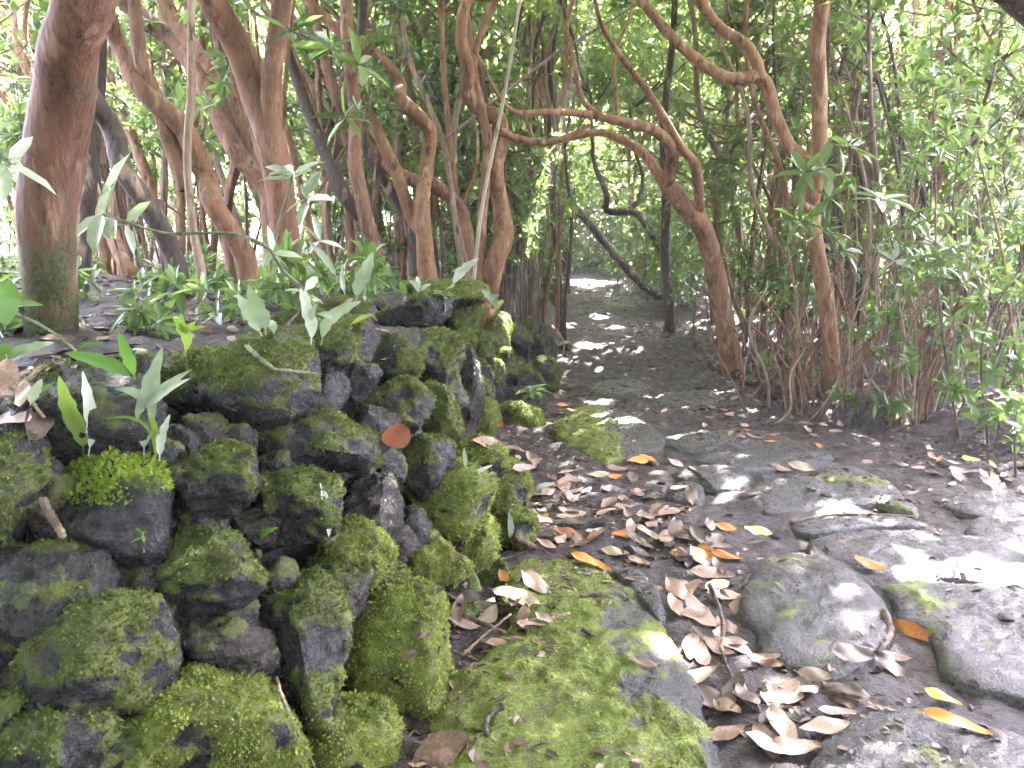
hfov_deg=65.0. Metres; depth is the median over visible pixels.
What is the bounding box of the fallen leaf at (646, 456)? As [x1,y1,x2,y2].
[639,454,657,464]
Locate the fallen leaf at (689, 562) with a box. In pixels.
[683,558,693,566]
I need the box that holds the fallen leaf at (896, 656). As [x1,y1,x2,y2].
[883,650,911,660]
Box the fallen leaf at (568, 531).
[553,527,585,539]
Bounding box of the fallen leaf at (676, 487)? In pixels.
[670,485,686,489]
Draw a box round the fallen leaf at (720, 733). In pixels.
[711,724,749,741]
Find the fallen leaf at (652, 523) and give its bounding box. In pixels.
[645,517,657,527]
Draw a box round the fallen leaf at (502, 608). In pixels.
[478,600,511,613]
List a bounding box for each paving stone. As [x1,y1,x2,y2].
[429,557,720,767]
[552,404,666,464]
[588,379,651,398]
[603,296,646,307]
[613,567,665,625]
[657,390,726,407]
[666,481,704,505]
[667,429,833,460]
[673,463,750,493]
[693,449,836,474]
[735,553,893,680]
[751,474,875,516]
[791,515,928,538]
[805,529,926,554]
[808,465,918,518]
[809,706,1023,767]
[827,529,1023,588]
[883,580,1023,708]
[933,490,1023,519]
[964,515,1023,545]
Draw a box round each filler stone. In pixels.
[0,639,17,667]
[0,665,10,687]
[0,685,28,730]
[7,390,29,411]
[9,422,44,437]
[25,491,63,534]
[40,436,50,447]
[42,473,77,506]
[45,456,63,487]
[96,720,139,767]
[117,563,158,593]
[126,348,162,374]
[150,437,186,463]
[166,423,199,452]
[175,507,231,534]
[181,412,228,443]
[219,599,260,625]
[226,422,257,448]
[228,646,281,680]
[229,507,282,550]
[258,450,294,471]
[260,556,300,595]
[370,560,413,590]
[373,295,388,310]
[376,448,407,487]
[391,523,421,562]
[403,504,432,544]
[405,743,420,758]
[445,571,482,598]
[448,597,483,617]
[477,554,513,586]
[514,363,545,391]
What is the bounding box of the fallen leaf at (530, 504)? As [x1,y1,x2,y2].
[526,501,549,505]
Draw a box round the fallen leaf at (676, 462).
[668,457,683,466]
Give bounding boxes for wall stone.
[0,358,167,468]
[0,428,54,545]
[0,536,120,648]
[0,705,126,767]
[6,586,183,719]
[27,445,177,568]
[122,659,313,767]
[154,521,272,624]
[160,323,321,430]
[165,437,261,526]
[176,615,276,667]
[246,462,346,552]
[256,407,383,477]
[257,564,355,736]
[271,306,327,324]
[294,316,359,374]
[299,548,375,626]
[307,689,405,767]
[317,368,352,409]
[317,513,399,590]
[318,295,370,314]
[340,313,380,362]
[340,575,455,721]
[342,471,404,535]
[346,359,382,402]
[352,404,402,455]
[357,373,436,434]
[372,329,426,386]
[374,288,454,328]
[400,431,458,502]
[402,455,500,548]
[406,277,490,308]
[406,529,477,587]
[417,325,467,385]
[421,379,465,441]
[439,305,484,335]
[448,373,471,424]
[451,324,478,353]
[455,433,511,481]
[455,512,502,572]
[459,343,486,435]
[475,328,498,361]
[477,357,494,381]
[477,396,501,436]
[484,376,495,399]
[486,311,513,358]
[488,357,506,400]
[489,456,534,515]
[493,504,540,551]
[498,346,519,387]
[498,385,539,407]
[499,399,527,417]
[502,404,546,427]
[510,322,534,352]
[517,316,558,360]
[531,353,561,392]
[559,343,572,350]
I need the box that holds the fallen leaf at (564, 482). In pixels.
[557,473,570,488]
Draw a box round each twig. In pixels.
[0,121,55,200]
[250,9,391,147]
[274,676,315,767]
[284,310,300,325]
[287,171,344,301]
[368,312,395,327]
[451,650,479,661]
[462,614,513,634]
[463,613,511,654]
[480,636,522,643]
[482,703,504,742]
[513,536,549,553]
[522,611,569,621]
[524,619,528,634]
[542,522,586,528]
[547,305,564,353]
[574,456,606,466]
[580,593,614,598]
[581,627,596,636]
[707,583,761,712]
[732,572,751,590]
[773,124,880,222]
[773,198,863,279]
[849,186,946,319]
[877,608,894,651]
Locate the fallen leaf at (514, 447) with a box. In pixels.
[506,445,523,450]
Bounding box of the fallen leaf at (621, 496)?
[618,494,626,500]
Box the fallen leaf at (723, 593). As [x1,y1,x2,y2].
[715,587,728,603]
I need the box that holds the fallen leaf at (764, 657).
[750,653,779,661]
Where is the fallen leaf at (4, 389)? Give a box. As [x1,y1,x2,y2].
[0,381,34,394]
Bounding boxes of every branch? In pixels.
[0,277,108,351]
[12,385,45,417]
[887,407,946,433]
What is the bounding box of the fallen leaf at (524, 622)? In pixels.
[514,620,545,625]
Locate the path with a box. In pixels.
[380,251,1023,767]
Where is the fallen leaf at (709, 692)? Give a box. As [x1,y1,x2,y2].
[699,684,720,708]
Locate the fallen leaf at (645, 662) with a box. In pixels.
[624,654,659,666]
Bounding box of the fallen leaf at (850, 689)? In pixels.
[822,684,870,696]
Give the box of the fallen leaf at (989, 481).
[979,475,1000,489]
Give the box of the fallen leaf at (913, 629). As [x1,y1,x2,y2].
[892,619,929,640]
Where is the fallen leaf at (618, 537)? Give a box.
[611,531,635,539]
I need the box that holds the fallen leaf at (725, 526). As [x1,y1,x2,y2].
[715,522,738,530]
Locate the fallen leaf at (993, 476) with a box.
[990,472,999,482]
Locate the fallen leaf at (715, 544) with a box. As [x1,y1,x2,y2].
[700,541,732,547]
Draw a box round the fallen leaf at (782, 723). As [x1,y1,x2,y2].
[766,702,797,737]
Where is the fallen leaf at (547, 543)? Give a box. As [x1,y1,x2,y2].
[535,537,557,549]
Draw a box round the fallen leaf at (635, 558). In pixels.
[628,555,650,564]
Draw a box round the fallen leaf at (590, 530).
[586,527,602,531]
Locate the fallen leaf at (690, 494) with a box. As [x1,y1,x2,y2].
[684,485,697,505]
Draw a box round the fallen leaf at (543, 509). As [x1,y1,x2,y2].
[537,505,550,515]
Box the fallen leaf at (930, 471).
[924,468,943,475]
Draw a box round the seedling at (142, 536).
[131,528,144,552]
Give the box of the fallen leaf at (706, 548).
[698,545,714,560]
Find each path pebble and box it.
[567,551,577,559]
[656,481,665,484]
[674,562,683,567]
[769,533,780,539]
[806,487,815,491]
[820,492,831,497]
[997,613,1014,621]
[1007,585,1018,590]
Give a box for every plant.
[0,253,21,284]
[0,272,36,336]
[6,251,18,268]
[77,255,104,299]
[92,257,107,273]
[106,276,179,339]
[118,264,215,319]
[135,258,162,288]
[184,252,205,272]
[187,240,218,270]
[188,263,211,284]
[190,252,229,293]
[190,279,265,325]
[206,267,246,294]
[240,265,302,310]
[257,265,304,298]
[262,229,329,309]
[287,254,337,308]
[321,267,351,295]
[326,260,383,296]
[336,235,393,304]
[368,260,405,291]
[397,275,424,287]
[432,285,453,312]
[513,384,550,400]
[736,296,759,320]
[800,351,822,376]
[861,329,887,354]
[881,358,920,381]
[936,363,969,394]
[976,343,1023,367]
[997,328,1010,342]
[998,321,1023,348]
[1018,396,1023,413]
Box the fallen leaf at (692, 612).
[680,606,709,617]
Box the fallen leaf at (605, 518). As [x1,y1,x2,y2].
[590,515,619,523]
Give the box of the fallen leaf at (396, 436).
[382,424,410,447]
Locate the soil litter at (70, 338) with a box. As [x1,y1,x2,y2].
[0,273,399,429]
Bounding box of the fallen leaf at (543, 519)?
[538,514,552,524]
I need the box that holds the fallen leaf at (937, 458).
[933,457,953,463]
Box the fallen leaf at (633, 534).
[626,531,654,542]
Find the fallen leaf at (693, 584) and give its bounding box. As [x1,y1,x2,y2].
[672,577,701,594]
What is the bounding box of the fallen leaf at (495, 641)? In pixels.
[483,638,508,645]
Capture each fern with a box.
[0,280,53,361]
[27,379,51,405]
[57,371,96,455]
[65,332,136,380]
[106,412,169,460]
[115,347,191,459]
[172,314,206,355]
[256,527,277,560]
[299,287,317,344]
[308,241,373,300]
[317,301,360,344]
[320,483,331,535]
[350,314,373,324]
[394,281,406,298]
[406,327,424,341]
[409,276,430,292]
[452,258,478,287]
[462,449,491,483]
[481,289,503,310]
[507,512,513,541]
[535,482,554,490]
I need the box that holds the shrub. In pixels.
[77,154,324,306]
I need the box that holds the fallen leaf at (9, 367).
[0,355,18,380]
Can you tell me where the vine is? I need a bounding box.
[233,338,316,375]
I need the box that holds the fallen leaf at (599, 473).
[585,471,608,476]
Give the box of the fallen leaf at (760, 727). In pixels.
[752,720,778,758]
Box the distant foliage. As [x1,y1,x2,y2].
[0,0,1021,297]
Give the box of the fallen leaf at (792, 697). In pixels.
[783,684,803,703]
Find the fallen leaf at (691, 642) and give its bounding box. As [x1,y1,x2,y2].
[682,629,699,659]
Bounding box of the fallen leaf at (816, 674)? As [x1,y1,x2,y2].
[794,666,833,681]
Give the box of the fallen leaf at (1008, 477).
[1001,475,1012,480]
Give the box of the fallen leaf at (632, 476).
[627,472,638,480]
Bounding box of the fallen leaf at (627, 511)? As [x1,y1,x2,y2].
[623,504,635,516]
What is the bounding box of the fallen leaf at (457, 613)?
[451,593,464,626]
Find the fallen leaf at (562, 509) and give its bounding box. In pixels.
[559,506,585,516]
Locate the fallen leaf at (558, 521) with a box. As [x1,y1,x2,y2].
[552,519,564,522]
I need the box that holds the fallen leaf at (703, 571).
[685,565,735,577]
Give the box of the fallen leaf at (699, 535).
[688,524,706,542]
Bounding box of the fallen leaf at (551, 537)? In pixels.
[544,535,566,546]
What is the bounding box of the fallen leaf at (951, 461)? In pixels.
[940,458,961,464]
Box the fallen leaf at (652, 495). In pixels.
[642,493,656,498]
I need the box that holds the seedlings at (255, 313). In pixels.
[237,285,276,335]
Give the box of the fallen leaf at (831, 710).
[814,705,856,714]
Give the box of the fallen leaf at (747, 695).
[735,678,759,706]
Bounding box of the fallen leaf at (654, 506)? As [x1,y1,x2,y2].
[649,501,661,516]
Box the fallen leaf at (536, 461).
[531,456,540,464]
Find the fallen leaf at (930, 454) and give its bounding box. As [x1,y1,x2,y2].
[927,451,935,457]
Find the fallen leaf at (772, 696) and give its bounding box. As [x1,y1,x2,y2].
[760,687,779,706]
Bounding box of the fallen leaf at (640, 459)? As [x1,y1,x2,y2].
[626,456,649,463]
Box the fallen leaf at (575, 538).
[571,533,587,546]
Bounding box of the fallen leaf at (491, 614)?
[478,604,497,622]
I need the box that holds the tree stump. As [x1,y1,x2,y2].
[562,234,570,293]
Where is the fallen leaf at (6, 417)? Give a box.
[0,411,31,423]
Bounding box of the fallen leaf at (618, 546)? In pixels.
[611,543,623,554]
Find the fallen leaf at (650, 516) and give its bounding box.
[642,513,654,518]
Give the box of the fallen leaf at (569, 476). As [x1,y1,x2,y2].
[565,472,581,481]
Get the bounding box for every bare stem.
[693,283,749,421]
[705,289,760,389]
[722,241,812,401]
[742,136,768,357]
[742,317,752,387]
[746,292,776,388]
[748,285,769,408]
[749,256,908,397]
[751,287,808,414]
[754,321,761,364]
[756,320,764,388]
[758,300,803,399]
[763,289,814,375]
[763,322,779,395]
[765,140,800,348]
[765,290,787,412]
[771,270,809,374]
[771,353,777,394]
[772,152,790,363]
[772,315,801,408]
[774,347,805,423]
[776,227,782,367]
[778,185,797,355]
[782,248,814,406]
[783,310,800,393]
[784,299,790,397]
[785,154,802,350]
[787,246,798,414]
[794,327,804,376]
[796,135,805,350]
[797,344,820,389]
[798,245,807,356]
[798,337,820,377]
[803,258,844,420]
[803,298,843,370]
[805,336,825,401]
[806,248,873,378]
[806,316,853,425]
[808,279,870,397]
[810,312,818,342]
[811,266,957,389]
[811,309,821,353]
[818,261,969,415]
[818,301,850,417]
[822,257,843,422]
[825,253,954,396]
[825,314,847,404]
[829,281,848,333]
[835,277,858,413]
[836,208,847,314]
[837,223,853,378]
[838,272,914,403]
[839,143,878,343]
[839,243,877,404]
[840,325,875,415]
[841,291,845,343]
[845,267,912,381]
[845,330,849,389]
[846,154,855,321]
[847,164,853,356]
[848,181,857,389]
[850,155,861,320]
[855,153,858,257]
[855,235,866,386]
[855,286,868,380]
[860,305,881,391]
[861,307,883,397]
[868,181,895,395]
[871,270,929,406]
[880,185,908,308]
[881,257,890,395]
[882,139,914,331]
[882,276,890,363]
[884,151,929,352]
[885,275,915,396]
[885,284,997,395]
[889,167,916,428]
[889,316,900,397]
[890,272,906,422]
[895,167,962,392]
[896,156,900,326]
[896,273,923,397]
[898,276,938,401]
[901,250,999,419]
[904,167,916,418]
[904,281,933,397]
[909,166,932,273]
[909,296,926,412]
[912,188,920,341]
[913,266,923,411]
[916,272,961,426]
[920,302,963,399]
[921,322,961,398]
[924,335,954,423]
[925,147,934,338]
[926,234,951,407]
[928,269,937,364]
[931,277,1023,413]
[932,295,953,411]
[940,172,968,371]
[942,305,1023,407]
[955,63,996,409]
[955,250,983,377]
[968,141,988,368]
[974,222,987,373]
[976,137,1008,366]
[977,153,1023,396]
[998,138,1006,333]
[1016,265,1023,341]
[1018,79,1023,111]
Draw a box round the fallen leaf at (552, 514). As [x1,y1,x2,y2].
[549,511,556,517]
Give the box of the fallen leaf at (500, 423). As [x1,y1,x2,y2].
[498,419,502,426]
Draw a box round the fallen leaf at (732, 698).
[718,693,738,710]
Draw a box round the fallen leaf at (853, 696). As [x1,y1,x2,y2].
[819,682,865,699]
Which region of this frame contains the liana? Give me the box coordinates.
[472,0,521,278]
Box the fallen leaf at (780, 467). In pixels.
[767,463,792,470]
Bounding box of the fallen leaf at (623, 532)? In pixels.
[610,529,628,537]
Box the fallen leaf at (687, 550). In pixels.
[684,546,696,565]
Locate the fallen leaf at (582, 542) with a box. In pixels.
[575,538,591,545]
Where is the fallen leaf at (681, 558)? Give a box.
[675,548,687,560]
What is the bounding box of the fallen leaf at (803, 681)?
[778,676,814,687]
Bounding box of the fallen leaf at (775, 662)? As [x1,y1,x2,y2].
[746,653,788,667]
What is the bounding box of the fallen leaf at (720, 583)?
[702,579,728,589]
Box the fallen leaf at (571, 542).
[569,537,581,547]
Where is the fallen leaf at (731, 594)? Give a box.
[708,589,740,598]
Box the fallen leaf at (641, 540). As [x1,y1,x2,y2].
[632,536,655,548]
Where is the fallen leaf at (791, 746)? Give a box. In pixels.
[772,736,822,754]
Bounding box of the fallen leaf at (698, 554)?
[689,544,710,565]
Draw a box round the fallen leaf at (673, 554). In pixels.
[665,551,692,557]
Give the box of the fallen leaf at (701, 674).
[687,663,718,683]
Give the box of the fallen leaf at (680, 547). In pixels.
[671,546,684,555]
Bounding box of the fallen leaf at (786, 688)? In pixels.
[758,680,797,702]
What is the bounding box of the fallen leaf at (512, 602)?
[508,594,522,605]
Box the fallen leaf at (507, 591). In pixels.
[489,586,539,606]
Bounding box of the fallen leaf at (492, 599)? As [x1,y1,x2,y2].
[480,597,494,614]
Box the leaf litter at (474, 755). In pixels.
[400,275,1023,767]
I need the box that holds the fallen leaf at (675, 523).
[668,516,683,534]
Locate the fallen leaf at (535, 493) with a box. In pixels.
[532,491,553,495]
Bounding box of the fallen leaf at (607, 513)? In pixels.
[597,510,609,515]
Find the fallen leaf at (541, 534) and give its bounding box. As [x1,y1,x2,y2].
[537,532,553,536]
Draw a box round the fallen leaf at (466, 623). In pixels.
[449,616,484,628]
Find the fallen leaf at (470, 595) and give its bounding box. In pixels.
[447,588,485,601]
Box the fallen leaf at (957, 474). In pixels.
[951,466,963,482]
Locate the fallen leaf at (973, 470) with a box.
[959,469,980,473]
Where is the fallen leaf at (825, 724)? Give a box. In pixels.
[799,716,853,733]
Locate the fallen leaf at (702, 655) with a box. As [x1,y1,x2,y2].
[695,639,710,665]
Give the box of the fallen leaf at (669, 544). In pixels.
[664,540,674,547]
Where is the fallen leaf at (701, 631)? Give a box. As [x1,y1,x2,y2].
[690,625,714,639]
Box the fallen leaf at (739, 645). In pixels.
[713,637,751,653]
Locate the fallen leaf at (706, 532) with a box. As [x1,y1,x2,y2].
[681,528,712,537]
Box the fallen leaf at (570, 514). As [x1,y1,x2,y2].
[556,510,587,517]
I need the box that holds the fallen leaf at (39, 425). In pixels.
[25,407,54,443]
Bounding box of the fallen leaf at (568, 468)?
[560,465,571,474]
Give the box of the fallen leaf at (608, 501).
[601,494,617,507]
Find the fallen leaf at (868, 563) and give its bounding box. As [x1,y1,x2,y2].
[851,553,888,569]
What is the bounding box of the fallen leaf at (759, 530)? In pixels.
[739,523,773,535]
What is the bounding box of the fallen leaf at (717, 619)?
[715,616,726,634]
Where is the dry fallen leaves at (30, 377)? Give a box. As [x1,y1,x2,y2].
[0,364,45,402]
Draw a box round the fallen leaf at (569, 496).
[565,488,574,502]
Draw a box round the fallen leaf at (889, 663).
[874,650,915,679]
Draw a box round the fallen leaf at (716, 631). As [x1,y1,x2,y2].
[712,625,736,636]
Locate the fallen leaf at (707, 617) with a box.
[685,588,715,626]
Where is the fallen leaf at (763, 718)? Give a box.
[759,710,769,724]
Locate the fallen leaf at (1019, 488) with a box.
[1016,485,1023,491]
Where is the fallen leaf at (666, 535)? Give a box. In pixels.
[658,529,674,541]
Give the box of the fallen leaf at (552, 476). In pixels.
[547,473,557,479]
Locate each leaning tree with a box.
[4,0,116,271]
[10,0,114,274]
[22,0,33,68]
[98,136,113,265]
[99,160,105,191]
[100,36,221,261]
[106,5,128,275]
[106,73,163,211]
[106,152,116,275]
[107,96,126,275]
[129,1,156,273]
[137,215,150,275]
[141,0,217,267]
[156,0,260,283]
[167,51,185,253]
[182,0,196,34]
[194,109,215,270]
[197,9,259,283]
[208,23,260,166]
[243,2,250,38]
[246,178,263,283]
[250,0,295,132]
[253,0,386,240]
[253,45,347,273]
[261,0,326,250]
[266,0,409,278]
[291,41,361,272]
[293,24,378,231]
[302,2,381,240]
[314,0,374,287]
[323,4,393,275]
[342,2,407,279]
[353,3,389,255]
[353,19,368,192]
[354,4,454,254]
[366,20,407,281]
[368,3,440,278]
[370,6,380,185]
[376,64,437,190]
[394,10,440,167]
[399,0,637,279]
[407,3,444,175]
[439,0,478,266]
[451,12,472,266]
[471,0,499,328]
[472,18,530,296]
[484,8,523,265]
[500,15,527,192]
[505,1,544,322]
[506,0,523,310]
[509,16,556,309]
[513,16,557,304]
[524,1,558,317]
[524,4,555,274]
[526,0,563,320]
[527,0,539,318]
[528,0,549,299]
[531,18,538,126]
[537,48,557,306]
[538,8,575,315]
[541,0,564,331]
[541,2,572,325]
[555,0,576,338]
[559,0,613,340]
[687,0,756,318]
[707,0,802,361]
[724,0,805,322]
[742,0,864,350]
[743,4,786,306]
[745,0,792,342]
[760,26,811,337]
[768,64,810,322]
[770,0,804,216]
[778,10,837,336]
[805,6,833,291]
[813,0,864,345]
[816,4,855,355]
[830,18,873,312]
[848,2,883,340]
[849,0,917,320]
[871,36,952,345]
[873,28,952,320]
[878,8,947,331]
[890,0,950,338]
[912,0,950,222]
[950,1,1023,320]
[964,19,1015,339]
[999,104,1023,331]
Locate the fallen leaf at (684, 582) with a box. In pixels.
[680,578,693,593]
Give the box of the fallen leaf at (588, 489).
[579,486,591,494]
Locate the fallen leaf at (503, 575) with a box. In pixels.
[498,568,510,581]
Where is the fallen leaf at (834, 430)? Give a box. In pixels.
[828,429,841,432]
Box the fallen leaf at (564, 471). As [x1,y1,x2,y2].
[555,468,584,473]
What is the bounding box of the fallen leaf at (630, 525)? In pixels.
[626,517,635,531]
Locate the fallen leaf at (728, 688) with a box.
[722,671,744,697]
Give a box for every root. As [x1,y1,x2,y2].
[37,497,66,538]
[460,550,527,588]
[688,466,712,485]
[693,339,758,386]
[789,513,914,524]
[992,459,1023,474]
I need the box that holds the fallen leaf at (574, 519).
[562,516,589,523]
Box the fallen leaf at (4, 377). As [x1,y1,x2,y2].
[0,370,17,381]
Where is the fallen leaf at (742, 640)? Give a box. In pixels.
[726,636,747,643]
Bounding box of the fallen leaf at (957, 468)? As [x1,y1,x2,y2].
[948,466,965,470]
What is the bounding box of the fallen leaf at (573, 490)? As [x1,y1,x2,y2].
[558,486,584,492]
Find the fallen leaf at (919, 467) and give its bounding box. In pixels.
[911,465,924,468]
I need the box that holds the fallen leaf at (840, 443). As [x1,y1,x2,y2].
[836,442,849,446]
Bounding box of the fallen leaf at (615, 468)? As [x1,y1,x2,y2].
[605,465,630,470]
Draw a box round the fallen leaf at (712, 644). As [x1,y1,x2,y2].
[704,635,735,654]
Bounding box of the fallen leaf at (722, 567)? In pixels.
[712,557,726,574]
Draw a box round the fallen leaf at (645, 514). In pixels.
[641,513,656,516]
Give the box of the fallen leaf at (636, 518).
[622,515,651,521]
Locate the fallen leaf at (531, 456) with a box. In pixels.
[526,451,537,461]
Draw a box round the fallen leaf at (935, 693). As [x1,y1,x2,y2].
[922,686,962,705]
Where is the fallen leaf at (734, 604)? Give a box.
[729,595,740,614]
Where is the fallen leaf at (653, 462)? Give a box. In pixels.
[648,460,661,463]
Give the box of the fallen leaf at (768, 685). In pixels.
[764,681,771,691]
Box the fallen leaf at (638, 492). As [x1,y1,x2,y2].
[634,488,643,495]
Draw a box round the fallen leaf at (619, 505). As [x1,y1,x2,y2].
[611,503,639,508]
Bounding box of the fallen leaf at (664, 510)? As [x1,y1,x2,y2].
[657,505,682,515]
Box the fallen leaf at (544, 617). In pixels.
[535,612,552,622]
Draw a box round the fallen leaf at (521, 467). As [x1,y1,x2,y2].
[513,463,535,470]
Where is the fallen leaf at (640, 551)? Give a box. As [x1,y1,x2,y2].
[626,542,654,559]
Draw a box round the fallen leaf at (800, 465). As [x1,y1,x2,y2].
[786,461,817,470]
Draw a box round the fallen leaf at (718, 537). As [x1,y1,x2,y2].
[702,533,727,543]
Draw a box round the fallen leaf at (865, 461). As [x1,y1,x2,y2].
[860,459,872,463]
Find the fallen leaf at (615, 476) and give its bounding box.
[607,474,621,478]
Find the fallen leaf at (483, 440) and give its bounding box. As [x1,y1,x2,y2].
[469,436,503,446]
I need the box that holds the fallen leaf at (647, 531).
[636,524,659,538]
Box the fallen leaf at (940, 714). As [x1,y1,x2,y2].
[917,707,992,734]
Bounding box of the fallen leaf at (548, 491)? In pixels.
[541,488,554,498]
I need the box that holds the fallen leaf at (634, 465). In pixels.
[626,461,637,469]
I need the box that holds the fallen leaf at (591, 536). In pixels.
[589,529,596,539]
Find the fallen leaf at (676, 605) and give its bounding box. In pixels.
[667,590,683,616]
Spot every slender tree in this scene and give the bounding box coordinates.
[0,0,30,60]
[0,0,35,230]
[0,0,42,187]
[0,0,43,168]
[0,0,44,166]
[0,37,10,247]
[0,52,26,118]
[2,14,35,151]
[2,42,24,181]
[107,2,223,253]
[109,0,155,170]
[115,1,160,272]
[116,0,208,263]
[117,0,248,271]
[124,14,208,236]
[126,0,264,281]
[137,0,259,248]
[140,10,226,242]
[148,157,194,219]
[151,6,228,241]
[170,200,174,226]
[183,0,205,303]
[194,0,267,240]
[237,71,312,251]
[239,130,249,216]
[251,2,347,272]
[260,39,319,249]
[282,3,392,247]
[284,0,403,248]
[287,60,336,249]
[288,10,373,254]
[310,0,421,273]
[319,0,485,278]
[330,0,436,189]
[335,9,419,262]
[371,1,508,278]
[373,0,506,278]
[405,0,577,237]
[410,48,492,229]
[456,9,542,129]
[583,10,698,278]
[584,74,659,271]
[616,109,705,251]
[623,81,697,260]
[632,0,780,323]
[634,0,810,332]
[638,78,724,253]
[683,94,741,178]
[686,89,746,229]
[688,10,778,294]
[705,0,831,298]
[705,90,766,240]
[707,92,763,252]
[710,83,792,251]
[718,0,936,316]
[723,3,812,204]
[736,21,796,247]
[742,0,934,324]
[742,49,860,321]
[758,0,933,379]
[780,0,922,337]
[780,4,872,262]
[782,0,886,359]
[790,36,916,224]
[802,2,917,332]
[816,0,917,388]
[829,0,935,337]
[840,70,904,226]
[849,0,924,160]
[859,14,951,325]
[875,1,999,205]
[879,3,1023,327]
[881,43,954,309]
[883,0,1023,334]
[885,0,990,328]
[886,0,1019,334]
[895,0,1017,327]
[903,0,1023,351]
[927,0,1023,95]
[935,0,1023,337]
[952,15,1023,315]
[955,6,1023,363]
[975,33,1021,166]
[983,3,1023,359]
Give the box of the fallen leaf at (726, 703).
[712,697,741,712]
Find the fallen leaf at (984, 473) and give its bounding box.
[979,468,988,476]
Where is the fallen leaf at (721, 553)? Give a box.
[704,549,745,560]
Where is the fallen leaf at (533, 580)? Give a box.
[520,567,548,594]
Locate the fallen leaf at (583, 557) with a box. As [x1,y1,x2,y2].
[567,550,610,570]
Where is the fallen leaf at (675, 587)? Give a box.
[665,573,687,599]
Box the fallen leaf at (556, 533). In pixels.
[553,525,562,535]
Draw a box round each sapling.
[0,57,30,164]
[0,73,29,186]
[0,144,16,241]
[0,169,16,231]
[0,178,16,261]
[8,239,16,251]
[10,0,130,281]
[35,1,139,269]
[105,8,140,260]
[119,0,185,272]
[123,20,163,273]
[131,160,143,267]
[132,197,169,269]
[134,151,169,266]
[166,0,259,235]
[170,121,218,229]
[171,173,203,235]
[173,3,244,198]
[196,117,256,226]
[196,160,240,228]
[214,227,249,275]
[233,172,260,247]
[267,1,312,148]
[301,206,321,268]
[303,30,348,273]
[307,179,346,253]
[312,147,335,218]
[315,188,346,251]
[320,142,345,258]
[330,157,360,258]
[334,241,361,289]
[336,155,385,254]
[339,0,414,265]
[344,0,403,256]
[359,0,419,219]
[366,41,409,230]
[368,175,392,246]
[381,124,414,240]
[382,194,414,260]
[408,0,459,278]
[408,153,466,278]
[435,181,490,276]
[436,158,490,277]
[438,132,475,235]
[440,178,469,278]
[444,76,482,230]
[444,133,481,235]
[446,70,492,215]
[451,123,490,252]
[457,141,532,311]
[473,124,515,236]
[481,123,523,311]
[482,68,518,319]
[487,79,523,312]
[489,97,523,312]
[490,119,523,312]
[498,67,544,320]
[498,70,522,300]
[502,77,544,318]
[504,228,539,308]
[505,143,532,315]
[508,115,540,315]
[509,126,528,249]
[513,121,558,329]
[513,165,548,314]
[516,164,558,319]
[516,223,555,306]
[518,216,550,314]
[521,226,555,311]
[524,260,552,302]
[525,180,550,292]
[526,132,576,363]
[529,171,557,300]
[529,177,581,326]
[544,232,567,306]
[546,161,572,237]
[546,175,579,315]
[550,172,574,304]
[557,148,584,244]
[561,209,579,268]
[562,215,577,274]
[590,231,622,273]
[598,244,621,276]
[600,206,629,264]
[604,175,639,272]
[604,231,633,283]
[607,235,651,290]
[610,201,632,282]
[617,176,661,301]
[623,177,654,260]
[623,207,655,272]
[624,193,659,280]
[632,197,661,273]
[639,199,686,297]
[642,197,675,275]
[645,219,692,305]
[652,220,694,298]
[657,183,696,269]
[658,235,691,301]
[667,255,709,335]
[670,229,706,304]
[672,191,703,285]
[673,271,697,324]
[674,231,705,280]
[677,244,704,307]
[681,144,712,304]
[690,176,729,322]
[692,152,737,301]
[704,176,730,241]
[708,237,756,313]
[710,179,747,327]
[717,167,764,353]
[724,195,746,248]
[725,161,763,273]
[726,102,767,309]
[727,189,762,285]
[727,227,747,302]
[731,218,779,363]
[736,218,786,342]
[745,273,805,399]
[748,237,802,365]
[752,206,808,366]
[753,193,779,266]
[757,228,814,363]
[759,205,786,321]
[766,171,841,342]
[766,196,837,357]
[770,190,803,345]
[771,212,838,389]
[775,205,802,274]
[775,240,817,354]
[795,241,805,309]
[798,217,850,337]
[804,261,846,338]
[823,191,872,343]
[824,305,890,415]
[827,161,866,325]
[836,207,890,312]
[839,201,879,344]
[857,245,925,419]
[860,243,901,377]
[863,88,929,271]
[863,95,976,429]
[864,169,893,264]
[865,119,922,270]
[870,348,942,424]
[874,294,934,338]
[879,14,993,436]
[883,230,930,359]
[886,146,930,238]
[907,258,984,394]
[912,142,969,353]
[912,238,965,342]
[914,241,992,398]
[916,103,1003,366]
[919,66,992,372]
[919,264,975,360]
[922,178,976,260]
[924,181,952,272]
[928,295,987,434]
[937,23,1020,344]
[937,244,1021,407]
[938,236,977,326]
[940,134,1007,348]
[956,116,1022,348]
[960,119,1023,443]
[962,336,1023,449]
[970,72,1023,373]
[970,208,1023,391]
[975,214,1023,397]
[975,275,1022,361]
[980,94,1023,342]
[988,390,1023,477]
[994,144,1023,323]
[996,148,1023,258]
[1002,292,1023,373]
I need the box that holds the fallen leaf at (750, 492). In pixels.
[737,487,762,497]
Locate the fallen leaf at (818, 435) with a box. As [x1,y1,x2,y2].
[807,432,826,437]
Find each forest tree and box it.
[0,82,144,275]
[14,0,116,337]
[77,39,106,279]
[94,88,190,297]
[106,0,260,286]
[117,0,273,279]
[155,0,424,285]
[157,0,923,301]
[197,0,307,278]
[302,0,436,280]
[307,0,474,278]
[340,0,386,284]
[355,0,417,280]
[455,0,590,329]
[472,0,757,332]
[474,0,743,376]
[556,181,662,300]
[636,0,839,391]
[716,0,1007,315]
[844,0,880,323]
[992,0,1023,26]
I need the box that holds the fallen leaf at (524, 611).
[517,603,529,620]
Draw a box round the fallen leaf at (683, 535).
[675,532,695,539]

